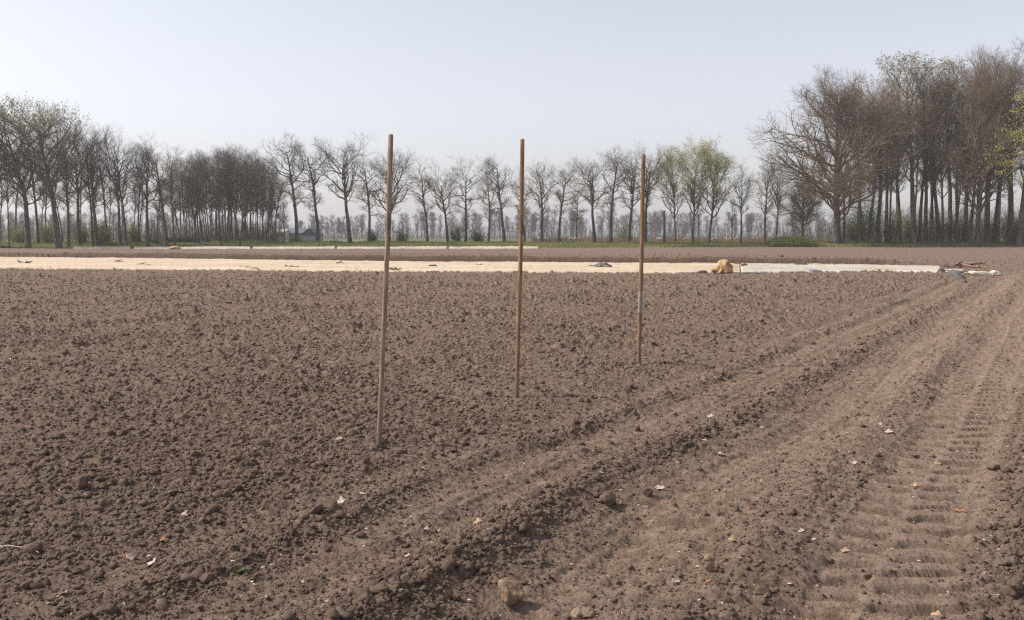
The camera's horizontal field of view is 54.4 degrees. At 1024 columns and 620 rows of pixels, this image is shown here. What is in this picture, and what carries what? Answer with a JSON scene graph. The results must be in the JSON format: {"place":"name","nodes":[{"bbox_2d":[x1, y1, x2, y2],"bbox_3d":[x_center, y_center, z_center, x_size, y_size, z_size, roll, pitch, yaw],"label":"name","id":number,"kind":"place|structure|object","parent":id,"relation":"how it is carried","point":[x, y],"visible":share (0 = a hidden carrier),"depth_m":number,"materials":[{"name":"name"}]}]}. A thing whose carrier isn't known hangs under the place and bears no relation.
{"place":"outdoors","nodes":[
{"label":"outdoors","id":0,"kind":"place"},
{"bbox_2d":[1,235,1004,247],"bbox_3d":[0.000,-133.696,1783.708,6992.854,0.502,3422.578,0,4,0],"label":"meadow","id":1,"kind":"structure","parent":0,"point":[442,239],"depth_m":309.61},
{"bbox_2d":[0,138,19,244],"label":"bare tree","id":2,"kind":"object","parent":1,"relation":"on","point":[7,200],"visible":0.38,"depth_m":112.75,"materials":[{"name":"brown plant"}]},
{"bbox_2d":[0,104,52,197],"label":"bare tree","id":3,"kind":"object","parent":1,"relation":"on","point":[5,196],"visible":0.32,"depth_m":111.29,"materials":[{"name":"brown plant"}]},
{"bbox_2d":[6,111,51,243],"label":"bare tree","id":4,"kind":"object","parent":1,"relation":"on","point":[36,218],"visible":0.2,"depth_m":117.58,"materials":[{"name":"brown plant"}]},
{"bbox_2d":[0,97,69,247],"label":"bare tree","id":5,"kind":"object","parent":1,"relation":"on","point":[16,174],"visible":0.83,"depth_m":109.40,"materials":[{"name":"brown plant"}]},
{"bbox_2d":[0,91,97,247],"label":"bare tree","id":6,"kind":"object","parent":1,"relation":"on","point":[50,188],"visible":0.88,"depth_m":110.27,"materials":[{"name":"brown plant"}]},
{"bbox_2d":[39,221,60,242],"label":"bush","id":7,"kind":"object","parent":1,"relation":"on","point":[43,228],"visible":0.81,"depth_m":118.43,"materials":[{"name":"green plant"}]},
{"bbox_2d":[43,119,86,246],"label":"bare tree","id":8,"kind":"object","parent":1,"relation":"on","point":[66,182],"visible":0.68,"depth_m":112.56,"materials":[{"name":"brown plant"}]},
{"bbox_2d":[41,112,105,245],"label":"bare tree","id":9,"kind":"object","parent":1,"relation":"on","point":[79,240],"visible":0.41,"depth_m":114.85,"materials":[{"name":"brown plant"}]},
{"bbox_2d":[65,120,105,245],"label":"bare tree","id":10,"kind":"object","parent":1,"relation":"on","point":[89,200],"visible":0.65,"depth_m":113.73,"materials":[{"name":"brown plant"}]},
{"bbox_2d":[61,121,123,245],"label":"bare tree","id":11,"kind":"object","parent":1,"relation":"on","point":[92,190],"visible":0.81,"depth_m":112.90,"materials":[{"name":"brown plant"}]},
{"bbox_2d":[84,219,115,244],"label":"bush","id":12,"kind":"object","parent":1,"relation":"on","point":[103,240],"visible":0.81,"depth_m":116.03,"materials":[{"name":"green plant"}]},
{"bbox_2d":[84,124,120,241],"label":"bare tree","id":13,"kind":"object","parent":1,"relation":"on","point":[103,190],"visible":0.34,"depth_m":117.02,"materials":[{"name":"brown plant"}]},
{"bbox_2d":[83,126,139,246],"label":"bare tree","id":14,"kind":"object","parent":1,"relation":"on","point":[118,206],"visible":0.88,"depth_m":112.02,"materials":[{"name":"brown plant"}]},
{"bbox_2d":[95,128,143,245],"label":"bare tree","id":15,"kind":"object","parent":1,"relation":"on","point":[123,212],"visible":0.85,"depth_m":112.13,"materials":[{"name":"brown plant"}]},
{"bbox_2d":[117,223,145,242],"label":"bush","id":16,"kind":"object","parent":1,"relation":"on","point":[132,236],"visible":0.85,"depth_m":118.13,"materials":[{"name":"green plant"}]},
{"bbox_2d":[122,141,161,241],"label":"bare tree","id":17,"kind":"object","parent":1,"relation":"on","point":[143,198],"visible":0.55,"depth_m":116.97,"materials":[{"name":"brown plant"}]},
{"bbox_2d":[120,128,181,246],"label":"bare tree","id":18,"kind":"object","parent":1,"relation":"on","point":[146,195],"visible":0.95,"depth_m":112.57,"materials":[{"name":"brown plant"}]},
{"bbox_2d":[135,146,173,246],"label":"bare tree","id":19,"kind":"object","parent":1,"relation":"on","point":[159,191],"visible":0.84,"depth_m":114.22,"materials":[{"name":"brown plant"}]},
{"bbox_2d":[157,142,187,245],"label":"bare tree","id":20,"kind":"object","parent":1,"relation":"on","point":[172,184],"visible":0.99,"depth_m":112.73,"materials":[{"name":"brown plant"}]},
{"bbox_2d":[175,155,201,241],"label":"bare tree","id":21,"kind":"object","parent":1,"relation":"on","point":[184,198],"visible":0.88,"depth_m":118.61,"materials":[{"name":"brown plant"}]},
{"bbox_2d":[177,148,207,242],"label":"bare tree","id":22,"kind":"object","parent":1,"relation":"on","point":[195,179],"visible":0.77,"depth_m":117.90,"materials":[{"name":"brown plant"}]},
{"bbox_2d":[188,156,214,245],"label":"bare tree","id":23,"kind":"object","parent":1,"relation":"on","point":[199,188],"visible":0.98,"depth_m":113.56,"materials":[{"name":"brown plant"}]},
{"bbox_2d":[192,154,220,242],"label":"bare tree","id":24,"kind":"object","parent":1,"relation":"on","point":[203,198],"visible":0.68,"depth_m":120.21,"materials":[{"name":"brown plant"}]},
{"bbox_2d":[200,146,236,245],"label":"bare tree","id":25,"kind":"object","parent":1,"relation":"on","point":[219,176],"visible":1,"depth_m":113.48,"materials":[{"name":"brown plant"}]},
{"bbox_2d":[208,157,238,239],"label":"bare tree","id":26,"kind":"object","parent":1,"relation":"on","point":[224,208],"visible":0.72,"depth_m":119.84,"materials":[{"name":"brown plant"}]},
{"bbox_2d":[212,159,239,239],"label":"bare tree","id":27,"kind":"object","parent":1,"relation":"on","point":[224,190],"visible":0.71,"depth_m":120.17,"materials":[{"name":"brown plant"}]},
{"bbox_2d":[214,141,249,240],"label":"bare tree","id":28,"kind":"object","parent":1,"relation":"on","point":[233,151],"visible":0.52,"depth_m":122.12,"materials":[{"name":"brown plant"}]},
{"bbox_2d":[213,150,251,240],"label":"bare tree","id":29,"kind":"object","parent":1,"relation":"on","point":[229,192],"visible":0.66,"depth_m":120.98,"materials":[{"name":"brown plant"}]},
{"bbox_2d":[220,155,253,241],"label":"bare tree","id":30,"kind":"object","parent":1,"relation":"on","point":[239,200],"visible":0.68,"depth_m":120.59,"materials":[{"name":"brown plant"}]},
{"bbox_2d":[227,155,260,245],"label":"bare tree","id":31,"kind":"object","parent":1,"relation":"on","point":[244,194],"visible":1,"depth_m":114.13,"materials":[{"name":"brown plant"}]},
{"bbox_2d":[240,148,265,240],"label":"bare tree","id":32,"kind":"object","parent":1,"relation":"on","point":[254,167],"visible":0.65,"depth_m":121.89,"materials":[{"name":"brown plant"}]},
{"bbox_2d":[242,152,274,240],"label":"bare tree","id":33,"kind":"object","parent":1,"relation":"on","point":[257,200],"visible":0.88,"depth_m":120.15,"materials":[{"name":"brown plant"}]},
{"bbox_2d":[253,162,277,242],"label":"bare tree","id":34,"kind":"object","parent":1,"relation":"on","point":[265,192],"visible":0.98,"depth_m":119.34,"materials":[{"name":"brown plant"}]},
{"bbox_2d":[259,171,285,239],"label":"bare tree","id":35,"kind":"object","parent":1,"relation":"on","point":[273,199],"visible":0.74,"depth_m":122.53,"materials":[{"name":"brown plant"}]},
{"bbox_2d":[254,132,313,238],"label":"bare tree","id":36,"kind":"object","parent":1,"relation":"on","point":[293,194],"visible":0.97,"depth_m":121.35,"materials":[{"name":"brown plant"}]},
{"bbox_2d":[282,142,339,240],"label":"bare tree","id":37,"kind":"object","parent":1,"relation":"on","point":[313,193],"visible":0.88,"depth_m":122.11,"materials":[{"name":"brown plant"}]},
{"bbox_2d":[300,228,323,240],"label":"shed","id":38,"kind":"structure","parent":1,"relation":"on","point":[309,233],"depth_m":234.38,"materials":[{"name":"grey glass"}]},
{"bbox_2d":[290,130,375,242],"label":"bare tree","id":39,"kind":"object","parent":1,"relation":"on","point":[343,167],"visible":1,"depth_m":120.85,"materials":[{"name":"brown plant"}]},
{"bbox_2d":[341,149,386,240],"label":"bare tree","id":40,"kind":"object","parent":1,"relation":"on","point":[369,211],"visible":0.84,"depth_m":124.57,"materials":[{"name":"brown plant"}]},
{"bbox_2d":[359,145,423,240],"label":"bare tree","id":41,"kind":"object","parent":1,"relation":"on","point":[383,173],"visible":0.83,"depth_m":123.41,"materials":[{"name":"brown plant"}]},
{"bbox_2d":[1,219,841,239],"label":"distant undergrowth","id":42,"kind":"object","parent":1,"relation":"on","point":[653,233],"visible":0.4,"depth_m":327.34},
{"bbox_2d":[400,155,442,241],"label":"bare tree","id":43,"kind":"object","parent":1,"relation":"on","point":[423,203],"visible":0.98,"depth_m":123.80,"materials":[{"name":"brown plant"}]},
{"bbox_2d":[1,205,852,238],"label":"distant wood","id":44,"kind":"object","parent":1,"relation":"on","point":[749,219],"visible":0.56,"depth_m":401.29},
{"bbox_2d":[418,159,466,241],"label":"bare tree","id":45,"kind":"object","parent":1,"relation":"on","point":[443,205],"visible":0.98,"depth_m":123.18,"materials":[{"name":"brown plant"}]},
{"bbox_2d":[442,156,490,241],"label":"bare tree","id":46,"kind":"object","parent":1,"relation":"on","point":[465,188],"visible":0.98,"depth_m":123.12,"materials":[{"name":"brown plant"}]},
{"bbox_2d":[470,174,503,241],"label":"bare tree","id":47,"kind":"object","parent":1,"relation":"on","point":[486,209],"visible":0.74,"depth_m":131.58,"materials":[{"name":"brown plant"}]},
{"bbox_2d":[474,154,516,240],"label":"bare tree","id":48,"kind":"object","parent":1,"relation":"on","point":[498,190],"visible":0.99,"depth_m":123.45,"materials":[{"name":"brown plant"}]},
{"bbox_2d":[0,239,1023,247],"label":"grass","id":49,"kind":"structure","parent":1,"relation":"on","point":[539,244],"depth_m":120.02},
{"bbox_2d":[0,200,1023,243],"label":"undergrowth","id":50,"kind":"object","parent":1,"relation":"on","point":[881,237],"visible":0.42,"depth_m":131.94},
{"bbox_2d":[506,166,538,241],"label":"bare tree","id":51,"kind":"object","parent":1,"relation":"on","point":[517,206],"visible":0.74,"depth_m":131.59,"materials":[{"name":"brown plant"}]},
{"bbox_2d":[512,158,565,241],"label":"bare tree","id":52,"kind":"object","parent":1,"relation":"on","point":[541,188],"visible":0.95,"depth_m":124.43,"materials":[{"name":"brown plant"}]},
{"bbox_2d":[546,159,589,241],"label":"bare tree","id":53,"kind":"object","parent":1,"relation":"on","point":[560,197],"visible":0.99,"depth_m":124.06,"materials":[{"name":"brown plant"}]},
{"bbox_2d":[556,181,588,240],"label":"bare tree","id":54,"kind":"object","parent":1,"relation":"on","point":[576,216],"visible":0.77,"depth_m":137.31,"materials":[{"name":"brown plant"}]},
{"bbox_2d":[558,149,620,241],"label":"bare tree","id":55,"kind":"object","parent":1,"relation":"on","point":[591,189],"visible":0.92,"depth_m":125.48,"materials":[{"name":"brown plant"}]},
{"bbox_2d":[596,147,640,242],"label":"bare tree","id":56,"kind":"object","parent":1,"relation":"on","point":[611,202],"visible":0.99,"depth_m":123.45,"materials":[{"name":"brown plant"}]},
{"bbox_2d":[392,235,846,242],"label":"dry reeds","id":57,"kind":"object","parent":1,"relation":"on","point":[651,239],"visible":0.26,"depth_m":133.54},
{"bbox_2d":[600,141,662,241],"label":"bare tree","id":58,"kind":"object","parent":1,"relation":"on","point":[632,197],"visible":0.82,"depth_m":124.31,"materials":[{"name":"brown plant"}]},
{"bbox_2d":[619,144,674,242],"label":"bare tree","id":59,"kind":"object","parent":1,"relation":"on","point":[649,189],"visible":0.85,"depth_m":124.75,"materials":[{"name":"brown plant"}]},
{"bbox_2d":[645,143,696,241],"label":"budding tree","id":60,"kind":"object","parent":1,"relation":"on","point":[673,186],"visible":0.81,"depth_m":127.31,"materials":[{"name":"green plant"}]},
{"bbox_2d":[668,132,725,242],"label":"budding tree","id":61,"kind":"object","parent":1,"relation":"on","point":[691,193],"visible":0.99,"depth_m":124.49,"materials":[{"name":"green plant"}]},
{"bbox_2d":[685,140,759,242],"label":"budding tree","id":62,"kind":"object","parent":1,"relation":"on","point":[716,179],"visible":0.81,"depth_m":125.71,"materials":[{"name":"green plant"}]},
{"bbox_2d":[727,158,762,243],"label":"bare tree","id":63,"kind":"object","parent":1,"relation":"on","point":[741,197],"visible":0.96,"depth_m":126.56,"materials":[{"name":"brown plant"}]},
{"bbox_2d":[750,154,790,241],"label":"bare tree","id":64,"kind":"object","parent":1,"relation":"on","point":[765,209],"visible":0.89,"depth_m":129.01,"materials":[{"name":"brown plant"}]},
{"bbox_2d":[758,163,795,237],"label":"bare tree","id":65,"kind":"object","parent":1,"relation":"on","point":[780,207],"visible":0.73,"depth_m":130.46,"materials":[{"name":"brown plant"}]},
{"bbox_2d":[764,236,818,244],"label":"bush","id":66,"kind":"object","parent":1,"relation":"on","point":[788,240],"visible":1,"depth_m":122.36,"materials":[{"name":"green plant"}]},
{"bbox_2d":[780,180,831,236],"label":"bare tree","id":67,"kind":"object","parent":1,"relation":"on","point":[808,212],"visible":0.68,"depth_m":131.88,"materials":[{"name":"brown plant"}]},
{"bbox_2d":[737,63,928,243],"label":"bare tree","id":68,"kind":"object","parent":1,"relation":"on","point":[851,102],"visible":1,"depth_m":124.49,"materials":[{"name":"brown plant"}]},
{"bbox_2d":[817,113,858,241],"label":"bare tree","id":69,"kind":"object","parent":1,"relation":"on","point":[843,236],"visible":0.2,"depth_m":130.14,"materials":[{"name":"brown plant"}]},
{"bbox_2d":[831,188,890,241],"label":"bush","id":70,"kind":"object","parent":1,"relation":"on","point":[861,222],"visible":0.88,"depth_m":131.55,"materials":[{"name":"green plant"}]},
{"bbox_2d":[858,74,912,243],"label":"bare tree","id":71,"kind":"object","parent":1,"relation":"on","point":[886,239],"visible":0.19,"depth_m":131.20,"materials":[{"name":"brown plant"}]},
{"bbox_2d":[849,73,929,243],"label":"bare tree","id":72,"kind":"object","parent":1,"relation":"on","point":[877,232],"visible":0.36,"depth_m":129.47,"materials":[{"name":"brown plant"}]},
{"bbox_2d":[881,205,908,241],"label":"bush","id":73,"kind":"object","parent":1,"relation":"on","point":[894,228],"visible":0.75,"depth_m":132.99,"materials":[{"name":"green plant"}]},
{"bbox_2d":[872,74,921,240],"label":"bare tree","id":74,"kind":"object","parent":1,"relation":"on","point":[898,195],"visible":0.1,"depth_m":137.34,"materials":[{"name":"brown plant"}]},
{"bbox_2d":[876,93,921,239],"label":"bare tree","id":75,"kind":"object","parent":1,"relation":"on","point":[891,190],"visible":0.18,"depth_m":135.96,"materials":[{"name":"brown plant"}]},
{"bbox_2d":[850,50,964,244],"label":"bare tree","id":76,"kind":"object","parent":1,"relation":"on","point":[913,239],"visible":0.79,"depth_m":127.72,"materials":[{"name":"brown plant"}]},
{"bbox_2d":[896,55,959,243],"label":"bare tree","id":77,"kind":"object","parent":1,"relation":"on","point":[925,233],"visible":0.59,"depth_m":128.81,"materials":[{"name":"brown plant"}]},
{"bbox_2d":[899,59,962,243],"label":"bare tree","id":78,"kind":"object","parent":1,"relation":"on","point":[938,226],"visible":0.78,"depth_m":128.24,"materials":[{"name":"brown plant"}]},
{"bbox_2d":[905,61,965,242],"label":"bare tree","id":79,"kind":"object","parent":1,"relation":"on","point":[920,213],"visible":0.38,"depth_m":130.88,"materials":[{"name":"brown plant"}]},
{"bbox_2d":[914,68,970,240],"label":"bare tree","id":80,"kind":"object","parent":1,"relation":"on","point":[931,202],"visible":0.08,"depth_m":135.03,"materials":[{"name":"brown plant"}]},
{"bbox_2d":[911,52,974,241],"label":"bare tree","id":81,"kind":"object","parent":1,"relation":"on","point":[949,228],"visible":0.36,"depth_m":130.48,"materials":[{"name":"brown plant"}]},
{"bbox_2d":[928,69,999,243],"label":"bare tree","id":82,"kind":"object","parent":1,"relation":"on","point":[955,238],"visible":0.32,"depth_m":129.43,"materials":[{"name":"brown plant"}]},
{"bbox_2d":[915,39,1023,245],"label":"bare tree","id":83,"kind":"object","parent":1,"relation":"on","point":[985,99],"visible":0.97,"depth_m":124.53,"materials":[{"name":"brown plant"}]},
{"bbox_2d":[941,55,1021,242],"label":"bare tree","id":84,"kind":"object","parent":1,"relation":"on","point":[969,237],"visible":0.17,"depth_m":129.68,"materials":[{"name":"brown plant"}]},
{"bbox_2d":[955,44,1023,243],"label":"bare tree","id":85,"kind":"object","parent":1,"relation":"on","point":[987,235],"visible":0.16,"depth_m":128.78,"materials":[{"name":"brown plant"}]},
{"bbox_2d":[958,50,1023,242],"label":"bare tree","id":86,"kind":"object","parent":1,"relation":"on","point":[994,232],"visible":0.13,"depth_m":131.39,"materials":[{"name":"brown plant"}]},
{"bbox_2d":[969,40,1023,244],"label":"bare tree","id":87,"kind":"object","parent":1,"relation":"on","point":[1009,239],"visible":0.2,"depth_m":129.40,"materials":[{"name":"brown plant"}]},
{"bbox_2d":[981,84,1023,204],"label":"budding tree","id":88,"kind":"object","parent":1,"relation":"on","point":[1017,132],"visible":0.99,"depth_m":118.02,"materials":[{"name":"green plant"}]},
{"bbox_2d":[0,244,1023,619],"bbox_3d":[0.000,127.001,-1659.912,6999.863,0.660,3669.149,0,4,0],"label":"field","id":89,"kind":"structure","parent":0,"point":[908,526],"depth_m":8.00,"materials":[{"name":"soil"}]},
{"bbox_2d":[71,474,88,489],"bbox_3d":[-2.551,1.025,5.893,0.105,0.111,0.071,2,5,29],"label":"clod","id":90,"kind":"object","parent":89,"relation":"on","point":[79,482],"visible":0.97,"depth_m":5.87,"materials":[{"name":"soil"}]},
{"bbox_2d":[134,246,250,248],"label":"fleece sheet","id":91,"kind":"object","parent":89,"relation":"on","point":[207,247],"visible":0.82,"depth_m":106.36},
{"bbox_2d":[253,246,334,248],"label":"fleece sheet","id":92,"kind":"object","parent":89,"relation":"on","point":[299,247],"visible":0.92,"depth_m":106.34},
{"bbox_2d":[0,257,739,273],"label":"fleece sheet","id":93,"kind":"object","parent":89,"relation":"on","point":[45,263],"visible":0.88,"depth_m":45.72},
{"bbox_2d":[711,259,733,272],"bbox_3d":[8.392,-1.752,39.861,0.929,0.565,0.738,0,4,0],"label":"tarp heap","id":94,"kind":"object","parent":93,"relation":"on","point":[724,266],"visible":0.97,"depth_m":39.65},
{"bbox_2d":[376,134,392,447],"bbox_3d":[-0.901,-0.058,7.021,0.149,2.345,0.038,0,4,0],"label":"wooden pole","id":95,"kind":"object","parent":89,"relation":"on","point":[385,296],"visible":0.94,"depth_m":7.00,"materials":[{"name":"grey wood"}]},
{"bbox_2d":[337,246,447,248],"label":"fleece sheet","id":96,"kind":"object","parent":89,"relation":"on","point":[416,247],"visible":0.85,"depth_m":106.27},
{"bbox_2d":[449,246,538,248],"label":"fleece sheet","id":97,"kind":"object","parent":89,"relation":"on","point":[498,247],"visible":0.91,"depth_m":106.25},
{"bbox_2d":[498,577,523,606],"bbox_3d":[-0.006,1.188,4.185,0.108,0.118,0.088,0,4,0],"label":"stone","id":98,"kind":"object","parent":89,"relation":"on","point":[510,591],"visible":1,"depth_m":4.16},
{"bbox_2d":[0,270,1023,619],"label":"soil clods","id":99,"kind":"object","parent":89,"relation":"on","point":[362,590],"visible":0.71,"depth_m":6.46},
{"bbox_2d":[514,139,523,397],"bbox_3d":[0.066,-0.304,9.198,0.096,2.534,0.042,0,4,0],"label":"wooden pole","id":100,"kind":"object","parent":89,"relation":"on","point":[519,297],"visible":0.91,"depth_m":9.18,"materials":[{"name":"brown wood"}]},
{"bbox_2d":[16,310,1023,619],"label":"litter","id":101,"kind":"object","parent":89,"relation":"on","point":[556,530],"visible":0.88,"depth_m":4.91,"materials":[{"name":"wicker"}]},
{"bbox_2d":[571,606,595,619],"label":"stone","id":102,"kind":"object","parent":89,"relation":"on","point":[580,612],"visible":0.99,"depth_m":4.07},
{"bbox_2d":[599,491,615,506],"bbox_3d":[0.531,1.050,5.518,0.094,0.093,0.101,0,4,0],"label":"clod","id":103,"kind":"object","parent":89,"relation":"on","point":[607,498],"visible":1,"depth_m":5.49,"materials":[{"name":"soil"}]},
{"bbox_2d":[637,154,645,364],"bbox_3d":[1.497,-0.491,11.566,0.082,2.622,0.054,0,4,0],"label":"wooden pole","id":104,"kind":"object","parent":89,"relation":"on","point":[641,256],"visible":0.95,"depth_m":11.54,"materials":[{"name":"wood"}]},
{"bbox_2d":[702,554,714,571],"bbox_3d":[0.880,1.129,4.430,0.052,0.086,0.047,3,5,37],"label":"stone","id":105,"kind":"object","parent":89,"relation":"on","point":[708,563],"visible":1,"depth_m":4.42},
{"bbox_2d":[740,263,940,273],"bbox_3d":[14.704,-1.867,44.062,8.940,0.193,10.325,1,4,13],"label":"fleece sheet","id":106,"kind":"object","parent":89,"relation":"on","point":[771,268],"visible":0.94,"depth_m":42.25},
{"bbox_2d":[997,39,1023,245],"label":"bare tree","id":107,"kind":"object","parent":89,"relation":"on","point":[1019,240],"visible":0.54,"depth_m":125.98,"materials":[{"name":"brown plant"}]},
{"bbox_2d":[0,0,1023,234],"label":"sky","id":108,"kind":"structure","parent":0,"point":[463,79],"materials":[{"name":"blue"}]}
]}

